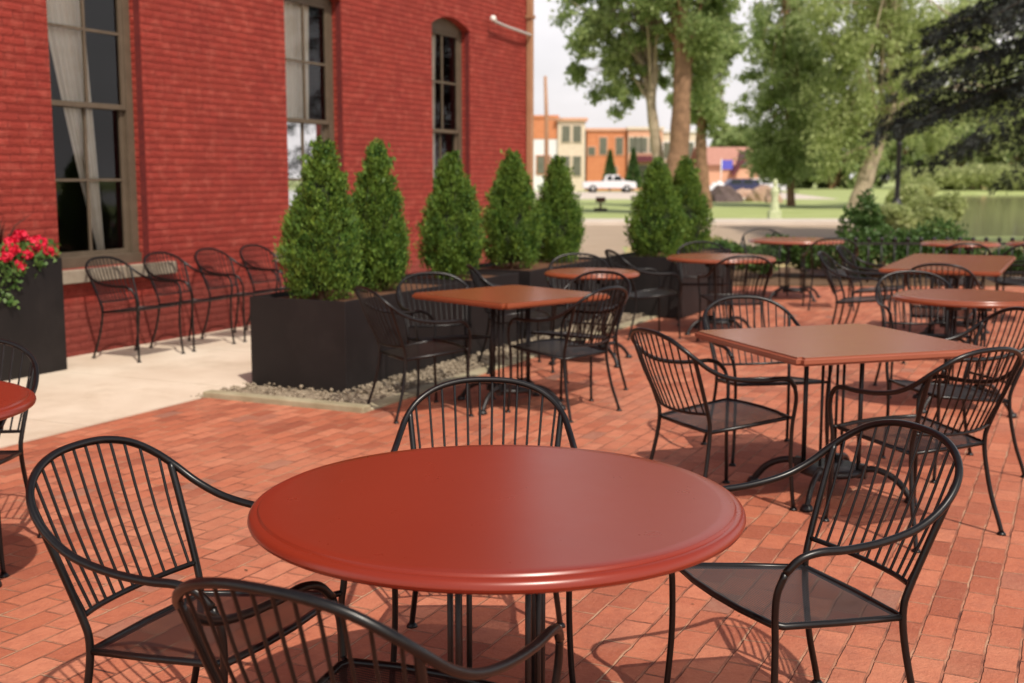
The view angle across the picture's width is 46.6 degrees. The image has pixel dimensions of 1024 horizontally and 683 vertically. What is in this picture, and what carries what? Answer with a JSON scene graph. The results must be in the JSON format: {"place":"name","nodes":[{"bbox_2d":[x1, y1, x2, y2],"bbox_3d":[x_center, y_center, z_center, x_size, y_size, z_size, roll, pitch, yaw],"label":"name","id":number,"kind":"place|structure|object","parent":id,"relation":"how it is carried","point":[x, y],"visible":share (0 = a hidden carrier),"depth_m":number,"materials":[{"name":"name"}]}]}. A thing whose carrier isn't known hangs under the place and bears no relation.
{"place":"outdoors","nodes":[
{"label":"outdoors","id":0,"kind":"place"},
{"bbox_2d":[0,325,251,447],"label":"sidewalk","id":1,"kind":"structure","parent":0,"point":[83,391],"depth_m":9.04,"materials":[{"name":"concrete"}]},
{"bbox_2d":[0,258,66,380],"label":"planter box","id":2,"kind":"object","parent":1,"relation":"on","point":[34,324],"visible":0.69,"depth_m":9.29,"materials":[{"name":"black metal"}]},
{"bbox_2d":[0,213,60,308],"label":"red geraniums","id":3,"kind":"object","parent":2,"relation":"in","point":[17,249],"visible":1,"depth_m":9.14,"materials":[{"name":"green plant"}]},
{"bbox_2d":[85,256,185,362],"bbox_3d":[-3.294,-0.301,10.300,0.668,0.857,0.630,4,9,25],"label":"patio chair","id":4,"kind":"object","parent":1,"relation":"on","point":[138,308],"visible":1,"depth_m":10.32,"materials":[{"name":"black metal"}]},
{"bbox_2d":[143,252,235,351],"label":"patio chair","id":5,"kind":"object","parent":1,"relation":"on","point":[191,300],"visible":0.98,"depth_m":10.96,"materials":[{"name":"black metal"}]},
{"bbox_2d":[194,248,277,341],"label":"patio chair","id":6,"kind":"object","parent":1,"relation":"on","point":[237,294],"visible":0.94,"depth_m":11.56,"materials":[{"name":"black metal"}]},
{"bbox_2d":[239,244,290,330],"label":"patio chair","id":7,"kind":"object","parent":1,"relation":"on","point":[246,263],"visible":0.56,"depth_m":12.19,"materials":[{"name":"black metal"}]},
{"bbox_2d":[0,286,1023,682],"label":"patio","id":8,"kind":"structure","parent":0,"point":[966,612],"depth_m":5.23,"materials":[{"name":"brick"}]},
{"bbox_2d":[0,381,36,586],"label":"round table","id":9,"kind":"object","parent":8,"relation":"on","point":[15,399],"visible":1,"depth_m":4.22,"materials":[{"name":"red laminate"}]},
{"bbox_2d":[0,339,41,577],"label":"patio chair","id":10,"kind":"object","parent":8,"relation":"on","point":[32,381],"visible":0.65,"depth_m":5.02,"materials":[{"name":"black metal"}]},
{"bbox_2d":[25,436,346,682],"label":"patio chair","id":11,"kind":"object","parent":8,"relation":"on","point":[55,546],"visible":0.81,"depth_m":3.01,"materials":[{"name":"black metal"}]},
{"bbox_2d":[172,577,564,682],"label":"patio chair","id":12,"kind":"object","parent":8,"relation":"on","point":[193,621],"visible":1,"depth_m":2.11,"materials":[{"name":"black metal"}]},
{"bbox_2d":[354,285,473,423],"bbox_3d":[-0.672,0.050,7.791,0.668,0.857,0.630,-4,9,-28],"label":"patio chair","id":13,"kind":"object","parent":8,"relation":"on","point":[395,348],"visible":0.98,"depth_m":7.68,"materials":[{"name":"black metal"}]},
{"bbox_2d":[195,313,645,403],"bbox_3d":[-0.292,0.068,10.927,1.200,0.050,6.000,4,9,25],"label":"gravel base","id":14,"kind":"object","parent":8,"relation":"on","point":[337,399],"visible":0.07,"depth_m":8.65,"materials":[{"name":"grey gravel"}]},
{"bbox_2d":[249,279,463,392],"bbox_3d":[-1.171,-0.090,9.450,0.840,0.665,1.800,4,9,25],"label":"planter box","id":15,"kind":"object","parent":14,"relation":"on","point":[316,344],"visible":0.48,"depth_m":8.71,"materials":[{"name":"black metal"}]},
{"bbox_2d":[272,135,371,300],"bbox_3d":[-1.411,-0.900,8.826,0.669,1.250,0.707,8,11,44],"label":"arborvitae","id":16,"kind":"object","parent":15,"relation":"in","point":[319,247],"visible":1,"depth_m":8.70,"materials":[{"name":"green plant"}]},
{"bbox_2d":[345,138,412,292],"bbox_3d":[-1.118,-0.984,9.520,0.647,1.287,0.635,0,8,0],"label":"arborvitae","id":17,"kind":"object","parent":15,"relation":"in","point":[385,241],"visible":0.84,"depth_m":9.40,"materials":[{"name":"green plant"}]},
{"bbox_2d":[402,271,518,355],"bbox_3d":[-0.521,-0.274,10.795,0.840,0.665,0.950,4,9,25],"label":"planter box","id":18,"kind":"object","parent":14,"relation":"on","point":[478,320],"visible":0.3,"depth_m":10.52,"materials":[{"name":"black plastic"}]},
{"bbox_2d":[413,149,488,279],"bbox_3d":[-0.541,-1.091,10.630,0.686,1.244,0.670,0,8,0],"label":"arborvitae","id":19,"kind":"object","parent":18,"relation":"in","point":[452,235],"visible":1,"depth_m":10.51,"materials":[{"name":"green plant"}]},
{"bbox_2d":[475,256,609,339],"bbox_3d":[0.246,-0.492,12.381,0.840,0.665,2.100,4,9,25],"label":"planter box","id":20,"kind":"object","parent":14,"relation":"on","point":[534,276],"visible":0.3,"depth_m":11.89,"materials":[{"name":"black plastic"}]},
{"bbox_2d":[480,148,546,268],"bbox_3d":[-0.014,-1.302,11.837,0.730,1.239,0.739,0,8,0],"label":"arborvitae","id":21,"kind":"object","parent":20,"relation":"in","point":[513,228],"visible":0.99,"depth_m":11.71,"materials":[{"name":"green plant"}]},
{"bbox_2d":[530,154,587,263],"bbox_3d":[0.487,-1.410,12.754,0.664,1.218,0.676,0,8,0],"label":"arborvitae","id":22,"kind":"object","parent":20,"relation":"on","point":[564,227],"visible":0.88,"depth_m":12.61,"materials":[{"name":"green plant"}]},
{"bbox_2d":[203,316,657,412],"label":"kerb","id":23,"kind":"structure","parent":8,"relation":"on","point":[297,402],"depth_m":8.26,"materials":[{"name":"concrete"}]},
{"bbox_2d":[396,272,495,399],"bbox_3d":[-0.498,-0.048,8.500,0.630,0.857,0.668,-3,8,-20],"label":"patio chair","id":24,"kind":"object","parent":8,"relation":"on","point":[401,305],"visible":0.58,"depth_m":8.63,"materials":[{"name":"black metal"}]},
{"bbox_2d":[390,377,576,682],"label":"patio chair","id":25,"kind":"object","parent":8,"relation":"on","point":[417,401],"visible":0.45,"depth_m":4.07,"materials":[{"name":"black metal"}]},
{"bbox_2d":[247,445,745,682],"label":"round table","id":26,"kind":"object","parent":8,"relation":"on","point":[534,524],"visible":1,"depth_m":2.75,"materials":[{"name":"red laminate"}]},
{"bbox_2d":[466,264,554,374],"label":"patio chair","id":27,"kind":"object","parent":8,"relation":"on","point":[477,277],"visible":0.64,"depth_m":9.53,"materials":[{"name":"black metal"}]},
{"bbox_2d":[412,285,609,414],"bbox_3d":[-0.010,0.054,8.103,0.970,0.764,0.970,-7,10,-42],"label":"square table","id":28,"kind":"object","parent":8,"relation":"on","point":[508,297],"visible":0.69,"depth_m":7.98,"materials":[{"name":"laminate"}]},
{"bbox_2d":[505,286,627,422],"bbox_3d":[0.391,0.045,7.824,0.668,0.857,0.630,7,10,42],"label":"patio chair","id":29,"kind":"object","parent":8,"relation":"on","point":[563,356],"visible":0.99,"depth_m":7.75,"materials":[{"name":"black metal"}]},
{"bbox_2d":[525,270,630,400],"bbox_3d":[0.507,-0.067,8.638,0.629,0.857,0.668,5,10,35],"label":"patio chair","id":30,"kind":"object","parent":8,"relation":"on","point":[557,334],"visible":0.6,"depth_m":8.70,"materials":[{"name":"black metal"}]},
{"bbox_2d":[546,253,618,354],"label":"patio chair","id":31,"kind":"object","parent":8,"relation":"on","point":[550,266],"visible":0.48,"depth_m":10.86,"materials":[{"name":"black metal"}]},
{"bbox_2d":[544,268,639,367],"bbox_3d":[0.670,-0.212,10.035,0.800,0.764,0.800,0,8,0],"label":"round table","id":32,"kind":"object","parent":8,"relation":"on","point":[568,273],"visible":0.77,"depth_m":9.92,"materials":[{"name":"metal"}]},
{"bbox_2d":[605,249,681,340],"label":"patio chair","id":33,"kind":"object","parent":8,"relation":"on","point":[635,294],"visible":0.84,"depth_m":11.47,"materials":[{"name":"black metal"}]},
{"bbox_2d":[609,248,730,317],"bbox_3d":[1.912,-0.731,14.117,0.850,0.665,2.000,4,9,25],"label":"planter box","id":34,"kind":"object","parent":8,"relation":"on","point":[669,303],"visible":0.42,"depth_m":13.23,"materials":[{"name":"black metal"}]},
{"bbox_2d":[623,157,696,256],"bbox_3d":[1.677,-1.505,13.494,0.829,1.190,0.788,0,8,0],"label":"arborvitae","id":35,"kind":"object","parent":34,"relation":"on","point":[656,227],"visible":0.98,"depth_m":13.34,"materials":[{"name":"green plant"}]},
{"bbox_2d":[669,155,715,253],"bbox_3d":[2.078,-1.650,14.459,0.766,1.259,0.739,0,8,0],"label":"arborvitae","id":36,"kind":"object","parent":34,"relation":"on","point":[686,182],"visible":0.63,"depth_m":14.31,"materials":[{"name":"green plant"}]},
{"bbox_2d":[674,241,734,325],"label":"patio chair","id":37,"kind":"object","parent":8,"relation":"on","point":[680,273],"visible":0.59,"depth_m":12.90,"materials":[{"name":"black metal"}]},
{"bbox_2d":[630,327,797,510],"bbox_3d":[0.915,0.347,5.626,0.668,0.857,0.630,-3,9,-24],"label":"patio chair","id":38,"kind":"object","parent":8,"relation":"on","point":[702,410],"visible":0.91,"depth_m":5.53,"materials":[{"name":"black metal"}]},
{"bbox_2d":[666,253,775,334],"bbox_3d":[2.080,-0.468,11.897,1.080,0.764,1.080,0,8,0],"label":"round table","id":39,"kind":"object","parent":8,"relation":"on","point":[709,260],"visible":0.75,"depth_m":11.77,"materials":[{"name":"metal"}]},
{"bbox_2d":[696,255,772,340],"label":"patio chair","id":40,"kind":"object","parent":8,"relation":"on","point":[735,301],"visible":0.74,"depth_m":10.81,"materials":[{"name":"black metal"}]},
{"bbox_2d":[741,228,789,295],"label":"patio chair","id":41,"kind":"object","parent":8,"relation":"on","point":[745,248],"visible":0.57,"depth_m":16.16,"materials":[{"name":"black metal"}]},
{"bbox_2d":[701,295,832,465],"bbox_3d":[1.406,0.197,6.720,0.630,0.857,0.668,-1,8,-10],"label":"patio chair","id":42,"kind":"object","parent":8,"relation":"on","point":[706,326],"visible":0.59,"depth_m":6.87,"materials":[{"name":"black metal"}]},
{"bbox_2d":[748,237,843,301],"bbox_3d":[3.620,-0.924,15.216,1.200,0.764,1.200,0,8,0],"label":"round table","id":43,"kind":"object","parent":8,"relation":"on","point":[801,242],"visible":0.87,"depth_m":15.11,"materials":[{"name":"laminate"}]},
{"bbox_2d":[664,419,962,682],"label":"patio chair","id":44,"kind":"object","parent":8,"relation":"on","point":[801,568],"visible":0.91,"depth_m":3.25,"materials":[{"name":"black metal"}]},
{"bbox_2d":[801,238,858,310],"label":"patio chair","id":45,"kind":"object","parent":8,"relation":"on","point":[822,274],"visible":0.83,"depth_m":13.94,"materials":[{"name":"black metal"}]},
{"bbox_2d":[695,323,987,512],"bbox_3d":[1.570,0.365,5.834,1.020,0.764,1.020,-3,8,-18],"label":"square table","id":46,"kind":"object","parent":8,"relation":"on","point":[837,345],"visible":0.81,"depth_m":5.72,"materials":[{"name":"laminate"}]},
{"bbox_2d":[818,251,892,327],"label":"patio chair","id":47,"kind":"object","parent":8,"relation":"on","point":[825,267],"visible":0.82,"depth_m":11.16,"materials":[{"name":"black metal"}]},
{"bbox_2d":[836,245,905,329],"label":"patio chair","id":48,"kind":"object","parent":8,"relation":"on","point":[844,261],"visible":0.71,"depth_m":12.19,"materials":[{"name":"black metal"}]},
{"bbox_2d":[823,346,1022,552],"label":"patio chair","id":49,"kind":"object","parent":8,"relation":"on","point":[926,380],"visible":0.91,"depth_m":5.05,"materials":[{"name":"black metal"}]},
{"bbox_2d":[872,270,975,398],"bbox_3d":[2.956,-0.065,8.623,0.630,0.857,0.668,1,8,4],"label":"patio chair","id":50,"kind":"object","parent":8,"relation":"on","point":[878,293],"visible":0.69,"depth_m":8.79,"materials":[{"name":"black metal"}]},
{"bbox_2d":[901,263,982,366],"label":"patio chair","id":51,"kind":"object","parent":8,"relation":"on","point":[963,310],"visible":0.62,"depth_m":9.80,"materials":[{"name":"black metal"}]},
{"bbox_2d":[879,254,1015,343],"bbox_3d":[4.110,-0.366,11.154,0.980,0.764,2.300,4,9,26],"label":"square table","id":52,"kind":"object","parent":8,"relation":"on","point":[985,265],"visible":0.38,"depth_m":10.87,"materials":[{"name":"metal"}]},
{"bbox_2d":[881,306,1023,483],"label":"patio chair","id":53,"kind":"object","parent":8,"relation":"on","point":[938,388],"visible":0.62,"depth_m":6.35,"materials":[{"name":"black metal"}]},
{"bbox_2d":[923,243,991,317],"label":"patio chair","id":54,"kind":"object","parent":8,"relation":"on","point":[961,279],"visible":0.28,"depth_m":12.67,"materials":[{"name":"black metal"}]},
{"bbox_2d":[892,289,1023,417],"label":"round table","id":55,"kind":"object","parent":8,"relation":"on","point":[956,300],"visible":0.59,"depth_m":7.86,"materials":[{"name":"metal"}]},
{"bbox_2d":[920,240,1000,288],"bbox_3d":[5.450,-0.828,14.522,0.920,0.764,0.920,0,8,0],"label":"round table","id":56,"kind":"object","parent":8,"relation":"on","point":[942,243],"visible":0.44,"depth_m":14.35,"materials":[{"name":"laminate"}]},
{"bbox_2d":[980,244,1023,321],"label":"patio chair","id":57,"kind":"object","parent":8,"relation":"on","point":[992,279],"visible":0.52,"depth_m":12.80,"materials":[{"name":"black metal"}]},
{"bbox_2d":[578,247,624,256],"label":"sidewalk","id":58,"kind":"structure","parent":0,"point":[598,251],"depth_m":25.58,"materials":[{"name":"concrete"}]},
{"bbox_2d":[535,192,833,198],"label":"park road","id":59,"kind":"structure","parent":0,"point":[608,195],"depth_m":105.04,"materials":[{"name":"grey asphalt"}]},
{"bbox_2d":[582,175,635,192],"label":"pickup truck","id":60,"kind":"object","parent":59,"relation":"on","point":[613,181],"visible":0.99,"depth_m":125.94,"materials":[{"name":"white paint"}]},
{"bbox_2d":[724,179,762,190],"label":"parked car","id":61,"kind":"object","parent":59,"relation":"on","point":[738,184],"visible":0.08,"depth_m":110.13,"materials":[{"name":"blue paint"}]},
{"bbox_2d":[582,219,853,224],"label":"pavement","id":62,"kind":"structure","parent":0,"point":[736,222],"depth_m":39.44,"materials":[{"name":"beige concrete"}]},
{"bbox_2d":[892,118,904,204],"bbox_3d":[12.850,-5.742,39.587,0.600,3.700,0.600,0,8,0],"label":"lamp post","id":63,"kind":"object","parent":62,"relation":"on","point":[899,143],"visible":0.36,"depth_m":39.54,"materials":[{"name":"black metal"}]},
{"bbox_2d":[542,225,1004,246],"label":"street","id":64,"kind":"structure","parent":0,"point":[606,235],"depth_m":33.99,"materials":[{"name":"grey asphalt"}]},
{"bbox_2d":[533,179,1023,252],"bbox_3d":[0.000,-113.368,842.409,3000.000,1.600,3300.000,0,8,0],"label":"ground","id":65,"kind":"structure","parent":0,"point":[801,209],"depth_m":65.34,"materials":[{"name":"green plant"}]},
{"bbox_2d":[0,0,535,356],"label":"brick building","id":66,"kind":"structure","parent":65,"relation":"on","point":[133,133],"depth_m":12.25,"materials":[{"name":"red brick"}]},
{"bbox_2d":[46,0,141,268],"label":"window","id":67,"kind":"structure","parent":66,"relation":"in","point":[65,18],"depth_m":10.63,"materials":[{"name":"beige paint"}]},
{"bbox_2d":[284,0,333,215],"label":"window","id":68,"kind":"structure","parent":66,"relation":"in","point":[301,129],"depth_m":13.40,"materials":[{"name":"beige paint"}]},
{"bbox_2d":[432,18,461,186],"bbox_3d":[-0.976,-2.918,16.259,0.161,2.916,1.070,4,9,25],"label":"window","id":69,"kind":"structure","parent":66,"relation":"in","point":[442,27],"depth_m":16.35,"materials":[{"name":"beige paint"}]},
{"bbox_2d":[544,76,562,178],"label":"utility pole","id":70,"kind":"object","parent":65,"relation":"on","point":[546,142],"visible":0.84,"depth_m":118.09,"materials":[{"name":"beige wood"}]},
{"bbox_2d":[533,115,587,190],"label":"corner building","id":71,"kind":"structure","parent":65,"relation":"on","point":[567,138],"depth_m":147.77,"materials":[{"name":"white paint"}]},
{"bbox_2d":[585,128,627,190],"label":"brick storefront","id":72,"kind":"object","parent":65,"relation":"on","point":[600,143],"visible":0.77,"depth_m":148.08,"materials":[{"name":"orange brick"}]},
{"bbox_2d":[547,0,674,165],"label":"cottonwood tree","id":73,"kind":"object","parent":65,"relation":"on","point":[634,51],"visible":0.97,"depth_m":49.80,"materials":[{"name":"green plant"}]},
{"bbox_2d":[624,147,642,190],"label":"conifer","id":74,"kind":"object","parent":65,"relation":"on","point":[633,172],"visible":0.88,"depth_m":138.19,"materials":[{"name":"green plant"}]},
{"bbox_2d":[626,127,663,190],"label":"pink storefront","id":75,"kind":"object","parent":65,"relation":"on","point":[638,139],"visible":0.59,"depth_m":147.31,"materials":[{"name":"pink paint"}]},
{"bbox_2d":[598,0,748,181],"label":"cottonwood tree","id":76,"kind":"object","parent":65,"relation":"on","point":[697,38],"visible":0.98,"depth_m":48.70,"materials":[{"name":"green plant"}]},
{"bbox_2d":[663,130,695,162],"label":"cream storefront","id":77,"kind":"object","parent":65,"relation":"on","point":[666,140],"visible":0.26,"depth_m":149.90,"materials":[{"name":"paint"}]},
{"bbox_2d":[664,0,752,207],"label":"cottonwood tree","id":78,"kind":"object","parent":65,"relation":"on","point":[701,121],"visible":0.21,"depth_m":60.73,"materials":[{"name":"green plant"}]},
{"bbox_2d":[690,147,763,185],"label":"building","id":79,"kind":"structure","parent":65,"relation":"on","point":[715,155],"depth_m":126.82,"materials":[{"name":"pink paint"}]},
{"bbox_2d":[710,185,743,201],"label":"boulder","id":80,"kind":"object","parent":65,"relation":"on","point":[724,193],"visible":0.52,"depth_m":76.87,"materials":[{"name":"stone"}]},
{"bbox_2d":[708,122,750,146],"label":"background tree","id":81,"kind":"object","parent":65,"relation":"on","point":[719,140],"visible":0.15,"depth_m":171.43,"materials":[{"name":"green plant"}]},
{"bbox_2d":[724,125,781,178],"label":"background tree","id":82,"kind":"object","parent":65,"relation":"on","point":[734,140],"visible":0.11,"depth_m":161.01,"materials":[{"name":"green plant"}]},
{"bbox_2d":[767,179,781,218],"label":"garden statue","id":83,"kind":"object","parent":65,"relation":"on","point":[773,212],"visible":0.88,"depth_m":44.07,"materials":[{"name":"beige stone"}]},
{"bbox_2d":[730,0,838,205],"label":"poplar tree","id":84,"kind":"object","parent":65,"relation":"on","point":[784,56],"visible":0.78,"depth_m":64.75,"materials":[{"name":"green plant"}]},
{"bbox_2d":[779,108,889,188],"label":"background tree","id":85,"kind":"object","parent":65,"relation":"on","point":[851,182],"visible":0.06,"depth_m":170.13,"materials":[{"name":"green plant"}]},
{"bbox_2d":[731,267,1022,285],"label":"planting bed","id":86,"kind":"object","parent":65,"relation":"on","point":[794,278],"depth_m":17.81,"materials":[{"name":"soil"}]},
{"bbox_2d":[701,238,758,271],"bbox_3d":[3.288,-1.224,17.905,1.160,0.649,0.930,8,11,44],"label":"shrub","id":87,"kind":"object","parent":86,"relation":"on","point":[736,248],"visible":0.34,"depth_m":17.55,"materials":[{"name":"green plant"}]},
{"bbox_2d":[744,233,798,277],"bbox_3d":[3.949,-1.318,18.362,1.146,0.711,0.887,-4,9,-29],"label":"shrub","id":88,"kind":"object","parent":86,"relation":"on","point":[783,255],"visible":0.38,"depth_m":18.13,"materials":[{"name":"green plant"}]},
{"bbox_2d":[790,237,833,273],"bbox_3d":[4.618,-1.302,18.379,0.752,0.674,1.196,0,8,0],"label":"shrub","id":89,"kind":"object","parent":86,"relation":"on","point":[807,260],"visible":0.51,"depth_m":18.00,"materials":[{"name":"green plant"}]},
{"bbox_2d":[835,188,886,246],"bbox_3d":[5.894,-1.899,20.077,0.923,1.384,0.556,-3,9,-23],"label":"shrub","id":90,"kind":"object","parent":86,"relation":"on","point":[862,219],"visible":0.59,"depth_m":19.95,"materials":[{"name":"green plant"}]},
{"bbox_2d":[825,223,928,278],"bbox_3d":[5.480,-1.355,18.042,1.513,0.872,1.194,0,8,0],"label":"shrub","id":91,"kind":"object","parent":86,"relation":"on","point":[888,250],"visible":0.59,"depth_m":17.85,"materials":[{"name":"green plant"}]},
{"bbox_2d":[858,214,970,275],"bbox_3d":[6.328,-1.519,18.762,1.645,1.000,1.821,4,9,27],"label":"shrub","id":92,"kind":"object","parent":86,"relation":"on","point":[926,233],"visible":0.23,"depth_m":18.32,"materials":[{"name":"green plant"}]},
{"bbox_2d":[853,237,1023,282],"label":"garden fence","id":93,"kind":"object","parent":86,"relation":"on","point":[907,243],"visible":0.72,"depth_m":17.31,"materials":[{"name":"black metal"}]},
{"bbox_2d":[870,202,922,229],"bbox_3d":[11.517,-3.708,35.856,1.361,1.030,1.937,0,8,0],"label":"bank shrub","id":94,"kind":"object","parent":65,"relation":"on","point":[898,215],"visible":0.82,"depth_m":35.20,"materials":[{"name":"green plant"}]},
{"bbox_2d":[787,0,1023,209],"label":"willow tree","id":95,"kind":"object","parent":65,"relation":"on","point":[850,49],"visible":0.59,"depth_m":58.56,"materials":[{"name":"green plant"}]},
{"bbox_2d":[900,183,927,206],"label":"bank shrub","id":96,"kind":"object","parent":65,"relation":"on","point":[908,191],"visible":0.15,"depth_m":41.99,"materials":[{"name":"green plant"}]},
{"bbox_2d":[872,111,957,187],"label":"background tree","id":97,"kind":"object","parent":65,"relation":"on","point":[912,157],"visible":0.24,"depth_m":180.32,"materials":[{"name":"green plant"}]},
{"bbox_2d":[890,165,978,189],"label":"bank shrub","id":98,"kind":"object","parent":65,"relation":"on","point":[939,182],"visible":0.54,"depth_m":152.79,"materials":[{"name":"green plant"}]},
{"bbox_2d":[914,206,955,231],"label":"bank shrub","id":99,"kind":"object","parent":65,"relation":"on","point":[927,212],"visible":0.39,"depth_m":35.95,"materials":[{"name":"green plant"}]},
{"bbox_2d":[903,191,968,222],"bbox_3d":[13.670,-4.212,38.234,2.048,1.295,1.782,0,8,0],"label":"bank shrub","id":100,"kind":"object","parent":65,"relation":"on","point":[956,204],"visible":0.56,"depth_m":37.74,"materials":[{"name":"green plant"}]},
{"bbox_2d":[859,0,1023,195],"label":"spruce tree","id":101,"kind":"object","parent":65,"relation":"on","point":[1006,12],"visible":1,"depth_m":25.25,"materials":[{"name":"green plant"}]},
{"bbox_2d":[934,168,998,189],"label":"bank shrub","id":102,"kind":"object","parent":65,"relation":"on","point":[968,186],"visible":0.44,"depth_m":152.78,"materials":[{"name":"green plant"}]},
{"bbox_2d":[923,94,1020,166],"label":"background tree","id":103,"kind":"object","parent":65,"relation":"on","point":[979,158],"visible":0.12,"depth_m":183.72,"materials":[{"name":"green plant"}]},
{"bbox_2d":[954,162,1023,190],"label":"bank shrub","id":104,"kind":"object","parent":65,"relation":"on","point":[997,168],"visible":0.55,"depth_m":152.81,"materials":[{"name":"green plant"}]},
{"bbox_2d":[967,95,1023,165],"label":"background tree","id":105,"kind":"object","parent":65,"relation":"on","point":[1009,157],"visible":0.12,"depth_m":185.48,"materials":[{"name":"green plant"}]},
{"bbox_2d":[534,0,1022,178],"label":"sky","id":106,"kind":"structure","parent":0,"point":[551,59],"materials":[{"name":"white"}]},
{"bbox_2d":[936,195,1023,235],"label":"pond water","id":107,"kind":"structure","parent":0,"point":[993,215],"depth_m":63.97,"materials":[{"name":"green liquid"}]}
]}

